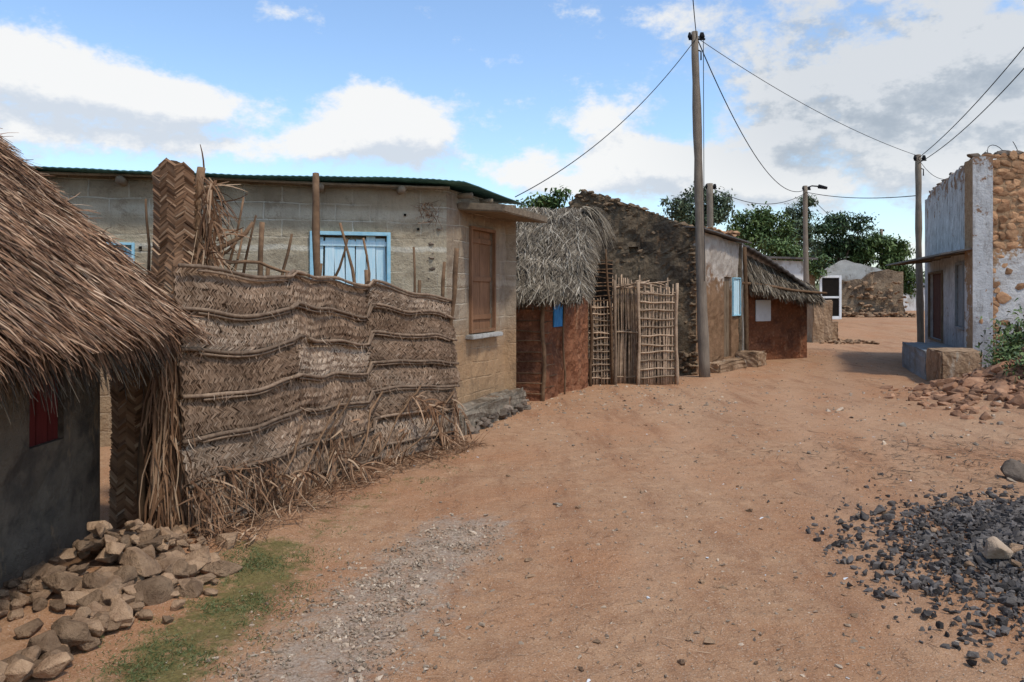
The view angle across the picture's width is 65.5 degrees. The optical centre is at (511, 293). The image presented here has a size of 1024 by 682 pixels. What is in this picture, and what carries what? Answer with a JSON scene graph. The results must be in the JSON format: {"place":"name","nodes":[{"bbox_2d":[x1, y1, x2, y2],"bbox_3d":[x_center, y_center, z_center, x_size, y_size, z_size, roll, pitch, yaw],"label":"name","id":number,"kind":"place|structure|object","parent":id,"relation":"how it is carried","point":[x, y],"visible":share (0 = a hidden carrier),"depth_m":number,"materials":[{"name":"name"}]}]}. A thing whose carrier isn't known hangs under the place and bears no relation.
{"place":"outdoors","nodes":[
{"label":"outdoors","id":0,"kind":"place"},
{"bbox_2d":[346,240,354,284],"bbox_3d":[-1.995,-0.206,9.828,0.111,0.912,0.020,0,0,-15],"label":"window board","id":1,"kind":"object","parent":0,"point":[348,268],"depth_m":9.82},
{"bbox_2d":[356,240,365,283],"bbox_3d":[-1.876,-0.207,9.869,0.120,0.915,0.020,0,0,-15],"label":"window board","id":2,"kind":"object","parent":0,"point":[360,260],"depth_m":9.86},
{"bbox_2d":[375,239,385,281],"bbox_3d":[-1.632,-0.216,9.935,0.118,0.931,0.020,-1,0,-15],"label":"window board","id":3,"kind":"object","parent":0,"point":[380,264],"depth_m":9.92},
{"bbox_2d":[0,283,1023,681],"bbox_3d":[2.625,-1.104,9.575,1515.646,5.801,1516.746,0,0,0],"label":"ground","id":4,"kind":"structure","parent":0,"point":[628,559],"depth_m":5.42,"materials":[{"name":"soil"}]},
{"bbox_2d":[0,587,144,681],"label":"stone edging","id":5,"kind":"object","parent":4,"relation":"on","point":[46,654],"visible":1,"depth_m":3.80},
{"bbox_2d":[0,128,216,588],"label":"thatched hut","id":6,"kind":"object","parent":4,"relation":"on","point":[82,302],"visible":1,"depth_m":4.93,"materials":[{"name":"plant"}]},
{"bbox_2d":[0,519,242,638],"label":"stone pile","id":7,"kind":"object","parent":4,"relation":"on","point":[131,550],"visible":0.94,"depth_m":4.61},
{"bbox_2d":[51,540,357,681],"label":"grass","id":8,"kind":"structure","parent":4,"relation":"on","point":[157,660],"depth_m":4.14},
{"bbox_2d":[42,174,446,446],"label":"front wall","id":9,"kind":"structure","parent":4,"relation":"on","point":[283,211],"depth_m":9.61,"materials":[{"name":"concrete"}]},
{"bbox_2d":[131,243,134,264],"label":"window frame","id":10,"kind":"object","parent":9,"relation":"attached to","point":[133,250],"visible":0.4,"depth_m":9.11,"materials":[{"name":"blue paint"}]},
{"bbox_2d":[38,171,512,206],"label":"roof beams","id":11,"kind":"structure","parent":9,"relation":"on","point":[120,179],"depth_m":9.41,"materials":[{"name":"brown wood"}]},
{"bbox_2d":[30,166,525,204],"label":"tin roof","id":12,"kind":"structure","parent":11,"relation":"on","point":[467,187],"depth_m":9.70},
{"bbox_2d":[310,231,313,278],"bbox_3d":[-2.429,-0.230,9.655,0.045,1.050,0.060,0,0,-15],"label":"window frame","id":13,"kind":"object","parent":9,"relation":"attached to","point":[311,262],"visible":0.35,"depth_m":9.62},
{"bbox_2d":[320,241,385,246],"bbox_3d":[-1.992,-0.610,9.815,0.882,0.060,0.020,0,0,-15],"label":"window rail","id":14,"kind":"object","parent":9,"relation":"attached to","point":[352,243],"depth_m":9.81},
{"bbox_2d":[320,237,322,275],"bbox_3d":[-2.362,-0.221,9.737,0.092,0.941,0.020,1,0,-15],"label":"window board","id":15,"kind":"object","parent":14,"relation":"attached to","point":[321,252],"depth_m":9.74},
{"bbox_2d":[325,237,333,275],"bbox_3d":[-2.239,-0.216,9.762,0.110,0.932,0.020,1,0,-15],"label":"window board","id":16,"kind":"object","parent":14,"relation":"attached to","point":[329,260],"depth_m":9.75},
{"bbox_2d":[334,238,344,282],"bbox_3d":[-2.119,-0.216,9.803,0.121,0.933,0.020,-2,0,-15],"label":"window board","id":17,"kind":"object","parent":14,"relation":"attached to","point":[338,252],"depth_m":9.79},
{"bbox_2d":[366,236,375,280],"bbox_3d":[-1.752,-0.230,9.894,0.111,0.960,0.020,0,0,-15],"label":"window board","id":18,"kind":"object","parent":14,"relation":"attached to","point":[371,253],"depth_m":9.89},
{"bbox_2d":[320,231,386,235],"bbox_3d":[-1.981,-0.733,9.776,0.882,0.045,0.060,0,0,-15],"label":"window frame","id":19,"kind":"object","parent":9,"relation":"attached to","point":[354,233],"visible":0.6,"depth_m":9.77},
{"bbox_2d":[387,232,390,282],"bbox_3d":[-1.534,-0.230,9.897,0.045,1.050,0.060,0,0,-15],"label":"window frame","id":20,"kind":"object","parent":9,"relation":"attached to","point":[388,257],"visible":0.6,"depth_m":9.87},
{"bbox_2d":[411,200,443,230],"bbox_3d":[-1.050,-0.984,9.999,0.388,0.420,0.367,0,0,24],"label":"eave nest","id":21,"kind":"object","parent":9,"relation":"on","point":[424,204],"visible":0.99,"depth_m":10.01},
{"bbox_2d":[427,204,441,278],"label":"corner stones","id":22,"kind":"object","parent":9,"relation":"attached to","point":[432,268],"visible":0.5,"depth_m":10.04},
{"bbox_2d":[108,144,489,548],"bbox_3d":[-1.462,0.548,7.522,1.536,3.480,4.691,0,0,24],"label":"woven palm fence","id":23,"kind":"object","parent":4,"relation":"on","point":[292,383],"visible":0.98,"depth_m":6.25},
{"bbox_2d":[159,513,538,681],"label":"grey gravel strip","id":24,"kind":"object","parent":4,"relation":"on","point":[359,660],"visible":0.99,"depth_m":4.43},
{"bbox_2d":[226,455,504,558],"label":"grass tufts","id":25,"kind":"object","parent":4,"relation":"on","point":[379,496],"visible":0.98,"depth_m":6.88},
{"bbox_2d":[447,189,505,404],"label":"side wall","id":26,"kind":"structure","parent":4,"relation":"on","point":[481,368],"depth_m":10.86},
{"bbox_2d":[469,225,472,333],"bbox_3d":[-0.563,-0.185,10.773,0.060,1.460,0.045,0,0,21],"label":"brown window frame","id":27,"kind":"object","parent":26,"relation":"attached to","point":[471,279],"visible":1,"depth_m":10.75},
{"bbox_2d":[473,230,478,328],"bbox_3d":[-0.541,-0.185,11.003,0.026,1.370,0.388,0,0,21],"label":"brown window plank","id":28,"kind":"object","parent":26,"relation":"attached to","point":[475,283],"depth_m":11.06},
{"bbox_2d":[473,314,490,319],"bbox_3d":[-0.449,0.330,11.182,0.021,0.070,0.770,0,0,21],"label":"shutter batten","id":29,"kind":"object","parent":26,"relation":"attached to","point":[481,316],"visible":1,"depth_m":11.21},
{"bbox_2d":[473,238,490,244],"bbox_3d":[-0.449,-0.730,11.182,0.021,0.070,0.770,0,0,21],"label":"shutter batten","id":30,"kind":"object","parent":26,"relation":"attached to","point":[481,241],"visible":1,"depth_m":11.22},
{"bbox_2d":[473,276,490,281],"bbox_3d":[-0.449,-0.200,11.182,0.021,0.070,0.770,0,0,21],"label":"shutter batten","id":31,"kind":"object","parent":26,"relation":"attached to","point":[481,279],"visible":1,"depth_m":11.21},
{"bbox_2d":[465,331,502,339],"bbox_3d":[-0.388,0.590,11.159,0.140,0.060,1.100,0,0,21],"label":"window sill","id":32,"kind":"structure","parent":26,"relation":"attached to","point":[481,335],"depth_m":10.98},
{"bbox_2d":[473,226,494,232],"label":"brown window frame","id":33,"kind":"object","parent":26,"relation":"attached to","point":[483,229],"visible":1,"depth_m":11.16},
{"bbox_2d":[473,328,494,332],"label":"brown window frame","id":34,"kind":"object","parent":26,"relation":"attached to","point":[483,330],"visible":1,"depth_m":11.13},
{"bbox_2d":[479,231,489,328],"bbox_3d":[-0.401,-0.185,11.378,0.025,1.370,0.388,0,0,21],"label":"brown window plank","id":35,"kind":"object","parent":26,"relation":"attached to","point":[484,271],"depth_m":11.37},
{"bbox_2d":[492,230,495,330],"bbox_3d":[-0.265,-0.185,11.564,0.060,1.460,0.045,0,0,21],"label":"brown window frame","id":36,"kind":"object","parent":26,"relation":"attached to","point":[493,280],"visible":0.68,"depth_m":11.55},
{"bbox_2d":[458,202,547,222],"bbox_3d":[-0.090,-1.120,11.153,0.660,0.100,1.800,5,2,21],"label":"window canopy","id":37,"kind":"object","parent":26,"relation":"attached to","point":[504,212],"visible":1,"depth_m":10.62,"materials":[{"name":"grey concrete"}]},
{"bbox_2d":[456,387,525,435],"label":"stone plinth","id":38,"kind":"structure","parent":4,"relation":"on","point":[475,410],"depth_m":10.69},
{"bbox_2d":[468,399,530,434],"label":"plinth stones","id":39,"kind":"object","parent":4,"relation":"on","point":[504,411],"visible":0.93,"depth_m":10.95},
{"bbox_2d":[504,205,515,389],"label":"back wall","id":40,"kind":"structure","parent":4,"relation":"on","point":[510,317],"depth_m":12.04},
{"bbox_2d":[516,185,580,209],"bbox_3d":[0.769,-0.383,19.014,1.645,4.448,1.068,0,0,-18],"label":"papaya tree","id":41,"kind":"object","parent":4,"relation":"on","point":[556,199],"visible":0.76,"depth_m":18.85,"materials":[{"name":"green plant"}]},
{"bbox_2d":[516,204,616,400],"bbox_3d":[0.032,0.115,14.913,3.905,3.498,5.198,0,0,0],"label":"mud hut","id":42,"kind":"object","parent":4,"relation":"on","point":[563,276],"visible":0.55,"depth_m":13.57,"materials":[{"name":"plant"}]},
{"bbox_2d":[167,348,1023,681],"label":"road pebbles","id":43,"kind":"object","parent":4,"relation":"on","point":[853,640],"visible":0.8,"depth_m":5.34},
{"bbox_2d":[489,384,753,428],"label":"roadside stones","id":44,"kind":"object","parent":4,"relation":"on","point":[624,408],"visible":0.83,"depth_m":12.69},
{"bbox_2d":[570,191,695,374],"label":"gable wall","id":45,"kind":"structure","parent":4,"relation":"on","point":[634,237],"depth_m":17.32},
{"bbox_2d":[568,189,698,374],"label":"wall stones","id":46,"kind":"object","parent":45,"relation":"attached to","point":[682,355],"depth_m":17.16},
{"bbox_2d":[588,274,678,384],"bbox_3d":[2.367,0.741,15.541,1.917,2.230,0.668,0,0,-5],"label":"stick fence","id":47,"kind":"object","parent":4,"relation":"on","point":[645,339],"visible":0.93,"depth_m":15.48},
{"bbox_2d":[247,380,1020,681],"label":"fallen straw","id":48,"kind":"object","parent":4,"relation":"on","point":[675,558],"visible":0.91,"depth_m":4.60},
{"bbox_2d":[367,373,994,681],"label":"road stones","id":49,"kind":"object","parent":4,"relation":"on","point":[707,640],"visible":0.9,"depth_m":4.99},
{"bbox_2d":[414,378,950,681],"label":"street litter","id":50,"kind":"object","parent":4,"relation":"on","point":[648,597],"visible":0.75,"depth_m":5.52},
{"bbox_2d":[659,181,738,226],"bbox_3d":[8.955,-1.929,38.034,3.230,6.732,3.125,0,0,-34],"label":"leafy tree","id":51,"kind":"object","parent":4,"relation":"on","point":[680,209],"visible":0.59,"depth_m":37.65,"materials":[{"name":"green plant"}]},
{"bbox_2d":[688,31,710,376],"bbox_3d":[3.898,-1.754,16.603,0.486,7.395,0.253,0,0,0],"label":"utility pole","id":52,"kind":"object","parent":4,"relation":"on","point":[703,339],"visible":0.98,"depth_m":16.52,"materials":[{"name":"brown wood"}]},
{"bbox_2d":[515,0,1023,280],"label":"overhead wires","id":53,"kind":"object","parent":52,"relation":"attached to","point":[802,103],"visible":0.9,"depth_m":17.16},
{"bbox_2d":[705,183,716,226],"bbox_3d":[6.234,-0.761,24.995,0.337,5.372,0.237,0,0,-27],"label":"utility pole","id":54,"kind":"object","parent":4,"relation":"on","point":[709,187],"visible":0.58,"depth_m":24.92,"materials":[{"name":"concrete"}]},
{"bbox_2d":[710,357,746,372],"bbox_3d":[4.880,1.667,18.155,0.382,0.312,1.845,0,0,34],"label":"door step","id":55,"kind":"object","parent":4,"relation":"on","point":[726,365],"depth_m":17.84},
{"bbox_2d":[738,244,741,350],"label":"wall","id":56,"kind":"structure","parent":4,"relation":"on","point":[740,276],"depth_m":19.47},
{"bbox_2d":[735,350,766,366],"bbox_3d":[5.795,1.608,19.293,0.589,0.438,0.738,0,0,34],"label":"street step","id":57,"kind":"object","parent":4,"relation":"on","point":[753,358],"visible":0.69,"depth_m":19.00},
{"bbox_2d":[724,201,802,254],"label":"leafy tree","id":58,"kind":"object","parent":4,"relation":"on","point":[758,225],"visible":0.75,"depth_m":44.50,"materials":[{"name":"green plant"}]},
{"bbox_2d":[742,243,826,359],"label":"mud brick shed","id":59,"kind":"structure","parent":4,"relation":"on","point":[777,298],"depth_m":20.76,"materials":[{"name":"brown brick"}]},
{"bbox_2d":[773,260,802,279],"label":"building wall","id":60,"kind":"structure","parent":4,"relation":"on","point":[795,268],"depth_m":33.76,"materials":[{"name":"white paint"}]},
{"bbox_2d":[767,256,817,259],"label":"roof","id":61,"kind":"structure","parent":60,"relation":"on","point":[788,258],"depth_m":33.44,"materials":[{"name":"metal"}]},
{"bbox_2d":[755,236,835,279],"bbox_3d":[14.033,-0.680,39.930,4.303,4.427,2.306,0,0,0],"label":"leafy tree","id":62,"kind":"object","parent":4,"relation":"on","point":[783,248],"visible":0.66,"depth_m":39.69,"materials":[{"name":"green plant"}]},
{"bbox_2d":[778,194,823,260],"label":"casuarina tree","id":63,"kind":"object","parent":4,"relation":"on","point":[795,216],"visible":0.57,"depth_m":49.73,"materials":[{"name":"green plant"}]},
{"bbox_2d":[809,275,814,285],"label":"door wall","id":64,"kind":"structure","parent":4,"relation":"on","point":[811,280],"depth_m":40.45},
{"bbox_2d":[802,184,827,282],"bbox_3d":[12.533,-1.419,33.002,1.057,6.199,0.265,0,0,0],"label":"utility pole","id":65,"kind":"object","parent":4,"relation":"on","point":[805,239],"visible":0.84,"depth_m":32.93,"materials":[{"name":"grey wood"}]},
{"bbox_2d":[807,300,832,342],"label":"wall","id":66,"kind":"structure","parent":4,"relation":"on","point":[819,325],"depth_m":27.07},
{"bbox_2d":[630,418,1023,511],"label":"stones","id":67,"kind":"object","parent":4,"relation":"on","point":[914,445],"visible":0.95,"depth_m":8.39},
{"bbox_2d":[832,321,837,339],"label":"blocks","id":68,"kind":"structure","parent":4,"relation":"on","point":[835,330],"depth_m":28.09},
{"bbox_2d":[839,275,841,318],"bbox_3d":[16.480,0.200,40.000,0.120,2.200,0.080,0,0,0],"label":"frame part","id":69,"kind":"object","parent":4,"relation":"on","point":[840,296],"visible":1,"depth_m":39.96,"materials":[{"name":"white paint"}]},
{"bbox_2d":[808,210,878,268],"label":"acacia tree","id":70,"kind":"object","parent":4,"relation":"on","point":[837,243],"visible":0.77,"depth_m":51.40,"materials":[{"name":"green plant"}]},
{"bbox_2d":[815,337,879,343],"bbox_3d":[11.286,1.599,26.945,2.106,0.281,1.386,0,0,0],"label":"rubble","id":71,"kind":"object","parent":4,"relation":"on","point":[851,341],"visible":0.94,"depth_m":26.62,"materials":[{"name":"beige stone"}]},
{"bbox_2d":[821,260,880,280],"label":"grey gable","id":72,"kind":"structure","parent":4,"relation":"on","point":[846,270],"depth_m":50.00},
{"bbox_2d":[819,276,821,295],"bbox_3d":[15.500,0.200,40.000,0.120,2.200,0.080,0,0,0],"label":"frame part","id":73,"kind":"object","parent":72,"relation":"attached to","point":[820,284],"visible":0.4,"depth_m":39.96,"materials":[{"name":"white paint"}]},
{"bbox_2d":[822,296,838,297],"bbox_3d":[15.990,0.200,40.000,0.860,0.100,0.080,0,0,0],"label":"frame part","id":74,"kind":"object","parent":73,"relation":"attached to","point":[830,296],"visible":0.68,"depth_m":39.96,"materials":[{"name":"white paint"}]},
{"bbox_2d":[822,278,838,295],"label":"glass pane","id":75,"kind":"object","parent":74,"relation":"on","point":[830,286],"visible":0.86,"depth_m":40.01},
{"bbox_2d":[809,270,924,286],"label":"hedge tree","id":76,"kind":"object","parent":4,"relation":"on","point":[816,281],"visible":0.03,"depth_m":73.88,"materials":[{"name":"green plant"}]},
{"bbox_2d":[842,269,902,313],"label":"stone wall","id":77,"kind":"structure","parent":4,"relation":"on","point":[882,279],"depth_m":46.27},
{"bbox_2d":[840,229,905,266],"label":"mango tree","id":78,"kind":"object","parent":4,"relation":"on","point":[877,242],"visible":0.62,"depth_m":52.24,"materials":[{"name":"green plant"}]},
{"bbox_2d":[842,281,908,312],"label":"stones","id":79,"kind":"object","parent":4,"relation":"on","point":[872,296],"visible":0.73,"depth_m":45.94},
{"bbox_2d":[842,311,915,316],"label":"rubble","id":80,"kind":"object","parent":4,"relation":"on","point":[878,314],"visible":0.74,"depth_m":44.64,"materials":[{"name":"beige stone"}]},
{"bbox_2d":[765,390,1021,490],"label":"verge stones","id":81,"kind":"object","parent":4,"relation":"on","point":[902,424],"visible":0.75,"depth_m":10.53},
{"bbox_2d":[767,472,1023,681],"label":"gravel pile","id":82,"kind":"object","parent":4,"relation":"on","point":[1003,521],"visible":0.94,"depth_m":5.09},
{"bbox_2d":[984,536,1012,558],"bbox_3d":[2.953,1.553,4.851,0.144,0.124,0.142,0,0,-20],"label":"boulder","id":83,"kind":"object","parent":82,"relation":"on","point":[995,548],"visible":1,"depth_m":4.82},
{"bbox_2d":[876,235,924,311],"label":"leafy tree","id":84,"kind":"object","parent":4,"relation":"on","point":[893,253],"visible":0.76,"depth_m":51.58,"materials":[{"name":"green plant"}]},
{"bbox_2d":[903,282,924,310],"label":"distant house","id":85,"kind":"structure","parent":4,"relation":"on","point":[911,305],"depth_m":62.00,"materials":[{"name":"white paint"}]},
{"bbox_2d":[913,154,926,342],"bbox_3d":[11.457,-0.975,22.404,0.365,5.847,0.209,0,0,0],"label":"utility pole","id":86,"kind":"object","parent":4,"relation":"on","point":[919,266],"visible":0.9,"depth_m":22.34,"materials":[{"name":"brown wood"}]},
{"bbox_2d":[902,342,954,379],"bbox_3d":[9.258,1.490,17.499,0.888,0.672,3.287,0,0,19],"label":"raised step","id":87,"kind":"object","parent":4,"relation":"on","point":[914,356],"visible":0.41,"depth_m":17.52,"materials":[{"name":"blue paint"}]},
{"bbox_2d":[876,347,1023,423],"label":"rubble heap","id":88,"kind":"object","parent":4,"relation":"on","point":[976,383],"visible":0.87,"depth_m":12.14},
{"bbox_2d":[882,503,1023,571],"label":"pale gravel stones","id":89,"kind":"object","parent":4,"relation":"on","point":[1016,547],"visible":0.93,"depth_m":4.92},
{"bbox_2d":[926,347,982,381],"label":"entrance block","id":90,"kind":"structure","parent":4,"relation":"on","point":[944,363],"depth_m":15.02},
{"bbox_2d":[925,156,992,366],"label":"street wall","id":91,"kind":"structure","parent":4,"relation":"on","point":[945,216],"depth_m":16.99,"materials":[{"name":"paint"}]},
{"bbox_2d":[886,248,971,265],"bbox_3d":[9.629,-0.823,18.708,1.050,0.175,5.750,0,0,20],"label":"tin canopy","id":92,"kind":"object","parent":91,"relation":"attached to","point":[936,255],"visible":0.79,"depth_m":17.29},
{"bbox_2d":[928,274,929,336],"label":"door frame","id":93,"kind":"object","parent":91,"relation":"attached to","point":[928,305],"visible":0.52,"depth_m":20.98,"materials":[{"name":"brown wood"}]},
{"bbox_2d":[896,252,964,265],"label":"canopy brackets","id":94,"kind":"object","parent":91,"relation":"attached to","point":[928,260],"visible":0.96,"depth_m":18.77,"materials":[{"name":"brown wood"}]},
{"bbox_2d":[933,274,935,337],"bbox_3d":[11.002,0.325,20.705,0.025,1.650,0.499,0,0,20],"label":"door plank","id":95,"kind":"object","parent":91,"relation":"attached to","point":[934,305],"depth_m":20.73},
{"bbox_2d":[936,273,939,338],"bbox_3d":[10.830,0.325,20.231,0.025,1.650,0.499,0,0,20],"label":"door plank","id":96,"kind":"object","parent":91,"relation":"attached to","point":[938,306],"depth_m":20.14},
{"bbox_2d":[940,273,940,338],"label":"door plank","id":97,"kind":"object","parent":91,"relation":"attached to","point":[940,305],"depth_m":19.86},
{"bbox_2d":[941,270,943,342],"bbox_3d":[10.299,0.325,19.054,0.060,1.750,0.050,0,0,20],"label":"door frame","id":98,"kind":"object","parent":91,"relation":"attached to","point":[942,311],"visible":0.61,"depth_m":19.03,"materials":[{"name":"brown wood"}]},
{"bbox_2d":[955,265,957,325],"bbox_3d":[9.695,0.049,17.378,0.060,1.443,0.060,0,0,20],"label":"window frame","id":99,"kind":"object","parent":91,"relation":"attached to","point":[956,297],"visible":0.58,"depth_m":17.35,"materials":[{"name":"blue paint"}]},
{"bbox_2d":[958,265,959,325],"bbox_3d":[9.680,0.049,17.210,0.025,1.323,0.260,0,0,20],"label":"window plank","id":100,"kind":"object","parent":91,"relation":"attached to","point":[958,295],"depth_m":17.25,"materials":[{"name":"blue paint"}]},
{"bbox_2d":[960,265,961,326],"bbox_3d":[9.586,0.049,16.960,0.025,1.323,0.260,0,0,20],"label":"window plank","id":101,"kind":"object","parent":91,"relation":"attached to","point":[961,295],"depth_m":16.96,"materials":[{"name":"blue paint"}]},
{"bbox_2d":[962,261,964,329],"bbox_3d":[9.404,0.049,16.569,0.060,1.443,0.060,0,0,20],"label":"window frame","id":102,"kind":"object","parent":91,"relation":"attached to","point":[963,295],"visible":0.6,"depth_m":16.55,"materials":[{"name":"blue paint"}]},
{"bbox_2d":[929,150,1023,192],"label":"coping stones","id":103,"kind":"object","parent":91,"relation":"on","point":[1000,152],"visible":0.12,"depth_m":15.89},
{"bbox_2d":[965,154,1023,361],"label":"stone wall","id":104,"kind":"structure","parent":4,"relation":"on","point":[1013,259],"depth_m":15.72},
{"bbox_2d":[979,150,1023,360],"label":"wall stones","id":105,"kind":"object","parent":104,"relation":"attached to","point":[1010,234],"depth_m":15.69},
{"bbox_2d":[975,298,1023,380],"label":"weedy bush","id":106,"kind":"object","parent":4,"relation":"on","point":[1013,349],"visible":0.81,"depth_m":12.98,"materials":[{"name":"green plant"}]},
{"bbox_2d":[1000,459,1023,482],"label":"boulder","id":107,"kind":"object","parent":4,"relation":"on","point":[1013,469],"visible":0.88,"depth_m":7.46,"materials":[{"name":"grey stone"}]},
{"bbox_2d":[0,0,1023,282],"label":"sky","id":108,"kind":"structure","parent":0,"point":[499,97],"materials":[{"name":"blue"}]},
{"bbox_2d":[689,232,741,373],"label":"street wall","id":109,"kind":"structure","parent":0,"point":[722,258],"depth_m":18.25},
{"bbox_2d":[683,226,751,243],"bbox_3d":[4.640,-1.355,18.445,0.820,0.270,3.200,0,0,34],"label":"tin eave","id":110,"kind":"object","parent":109,"relation":"on","point":[723,235],"visible":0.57,"depth_m":18.25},
{"bbox_2d":[704,226,739,236],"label":"roof stones","id":111,"kind":"object","parent":110,"relation":"on","point":[733,233],"visible":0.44,"depth_m":18.79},
{"bbox_2d":[732,277,733,315],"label":"blue window frame","id":112,"kind":"object","parent":109,"relation":"attached to","point":[732,296],"visible":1,"depth_m":18.98,"materials":[{"name":"paint"}]},
{"label":"blue window frame","id":113,"kind":"object","parent":109,"relation":"attached to","visible":0},
{"bbox_2d":[735,279,736,314],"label":"blue window plank","id":114,"kind":"object","parent":113,"relation":"on","point":[735,296],"depth_m":19.20,"materials":[{"name":"paint"}]},
{"bbox_2d":[737,279,738,314],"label":"blue window plank","id":115,"kind":"object","parent":113,"relation":"on","point":[737,296],"depth_m":19.29,"materials":[{"name":"paint"}]},
{"bbox_2d":[724,277,725,356],"bbox_3d":[5.022,0.556,18.795,0.025,1.888,0.159,0,0,34],"label":"door plank","id":116,"kind":"object","parent":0,"point":[724,316],"depth_m":18.77,"materials":[{"name":"brown wood"}]},
{"bbox_2d":[726,277,728,356],"bbox_3d":[5.119,0.556,18.929,0.025,1.888,0.159,0,0,34],"label":"door plank","id":117,"kind":"object","parent":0,"point":[727,316],"depth_m":18.90,"materials":[{"name":"brown wood"}]},
{"bbox_3d":[15.990,1.230,40.000,0.860,0.160,0.080,0,0,0],"label":"frame part","id":118,"kind":"object","parent":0,"visible":0},
{"bbox_2d":[824,298,838,315],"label":"glass pane","id":119,"kind":"object","parent":118,"relation":"on","point":[835,310],"visible":0.43,"depth_m":40.01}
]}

